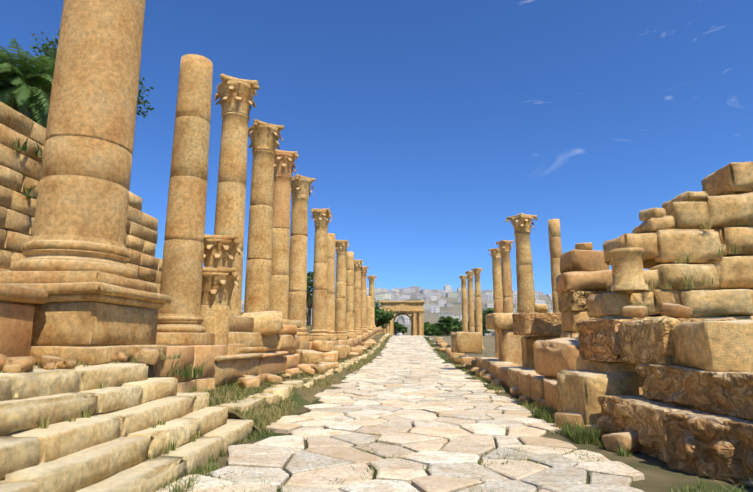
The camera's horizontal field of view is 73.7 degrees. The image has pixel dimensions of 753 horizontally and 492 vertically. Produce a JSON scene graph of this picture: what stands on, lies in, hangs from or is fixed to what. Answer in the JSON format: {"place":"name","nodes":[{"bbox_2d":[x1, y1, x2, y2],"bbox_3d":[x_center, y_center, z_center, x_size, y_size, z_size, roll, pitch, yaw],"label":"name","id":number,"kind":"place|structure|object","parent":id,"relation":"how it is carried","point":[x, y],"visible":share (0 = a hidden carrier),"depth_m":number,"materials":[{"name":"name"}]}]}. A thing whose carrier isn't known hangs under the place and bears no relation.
{"place":"outdoors","nodes":[
{"label":"outdoors","id":0,"kind":"place"},
{"bbox_2d":[146,312,311,381],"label":"terrace earth","id":1,"kind":"structure","parent":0,"point":[150,367],"depth_m":9.40,"materials":[{"name":"soil"}]},
{"bbox_2d":[0,102,162,309],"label":"stone wall","id":2,"kind":"structure","parent":1,"relation":"on","point":[20,169],"depth_m":14.40,"materials":[{"name":"stone"}]},
{"bbox_2d":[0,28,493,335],"bbox_3d":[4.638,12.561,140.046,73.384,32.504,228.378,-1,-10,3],"label":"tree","id":3,"kind":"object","parent":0,"point":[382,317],"depth_m":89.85,"materials":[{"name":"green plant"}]},
{"bbox_2d":[0,38,55,127],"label":"palm fronds","id":4,"kind":"object","parent":3,"relation":"attached to","point":[26,72],"visible":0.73,"depth_m":32.54,"materials":[{"name":"green plant"}]},
{"bbox_2d":[0,0,752,299],"label":"sky","id":5,"kind":"structure","parent":0,"point":[421,126],"materials":[{"name":"blue"}]},
{"bbox_2d":[242,291,752,491],"bbox_3d":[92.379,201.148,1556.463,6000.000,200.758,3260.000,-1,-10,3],"label":"terrain","id":6,"kind":"structure","parent":0,"point":[488,339],"depth_m":702.39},
{"bbox_2d":[0,362,253,491],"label":"stone steps","id":7,"kind":"structure","parent":6,"relation":"on","point":[112,442],"depth_m":5.66,"materials":[{"name":"stone"}]},
{"bbox_2d":[34,327,382,392],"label":"stone blocks","id":8,"kind":"structure","parent":6,"relation":"on","point":[196,355],"depth_m":11.46,"materials":[{"name":"stone"}]},
{"bbox_2d":[0,0,171,372],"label":"column","id":9,"kind":"structure","parent":8,"relation":"on","point":[72,290],"depth_m":8.54,"materials":[{"name":"stone"}]},
{"bbox_2d":[200,234,240,344],"bbox_3d":[-4.338,1.193,13.538,1.265,2.887,1.264,2,-11,-12],"label":"capital stack","id":10,"kind":"object","parent":8,"relation":"on","point":[220,278],"visible":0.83,"depth_m":13.22,"materials":[{"name":"stone"}]},
{"bbox_2d":[154,54,376,345],"bbox_3d":[-2.746,3.581,46.251,1.697,10.075,69.605,-1,-10,3],"label":"colonnade","id":11,"kind":"object","parent":8,"relation":"on","point":[276,271],"visible":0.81,"depth_m":16.31,"materials":[{"name":"stone"}]},
{"bbox_2d":[208,333,392,431],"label":"sidewalk earth","id":12,"kind":"structure","parent":6,"relation":"on","point":[304,397],"depth_m":13.48,"materials":[{"name":"soil"}]},
{"bbox_2d":[209,311,376,389],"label":"fallen blocks","id":13,"kind":"structure","parent":12,"relation":"on","point":[268,340],"depth_m":15.78,"materials":[{"name":"stone"}]},
{"bbox_2d":[216,333,390,419],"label":"kerb stones","id":14,"kind":"object","parent":6,"relation":"on","point":[283,389],"visible":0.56,"depth_m":11.83,"materials":[{"name":"beige stone"}]},
{"bbox_2d":[241,284,552,335],"bbox_3d":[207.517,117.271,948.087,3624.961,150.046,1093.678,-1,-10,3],"label":"town buildings","id":15,"kind":"structure","parent":6,"relation":"on","point":[433,295],"depth_m":879.86,"materials":[{"name":"grey stone"}]},
{"bbox_2d":[378,301,424,335],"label":"gate","id":16,"kind":"structure","parent":6,"relation":"on","point":[413,311],"depth_m":133.52,"materials":[{"name":"stone"}]},
{"bbox_2d":[195,336,746,491],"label":"road bed","id":17,"kind":"object","parent":6,"relation":"on","point":[660,475],"visible":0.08,"depth_m":6.51,"materials":[{"name":"soil"}]},
{"bbox_2d":[0,138,752,491],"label":"grass and weeds","id":18,"kind":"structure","parent":17,"relation":"on","point":[580,434],"depth_m":9.78,"materials":[{"name":"green plant"}]},
{"bbox_2d":[156,335,644,491],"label":"road paving","id":19,"kind":"structure","parent":17,"relation":"on","point":[388,391],"depth_m":7.60,"materials":[{"name":"stone"}]},
{"bbox_2d":[459,213,561,357],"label":"columns","id":20,"kind":"structure","parent":6,"relation":"on","point":[521,223],"depth_m":30.02,"materials":[{"name":"stone"}]},
{"bbox_2d":[435,162,752,452],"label":"ruin blocks","id":21,"kind":"structure","parent":6,"relation":"on","point":[562,377],"depth_m":11.04,"materials":[{"name":"stone"}]},
{"bbox_2d":[512,290,752,487],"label":"carved stone blocks","id":22,"kind":"structure","parent":6,"relation":"on","point":[695,421],"depth_m":7.21,"materials":[{"name":"stone"}]}
]}

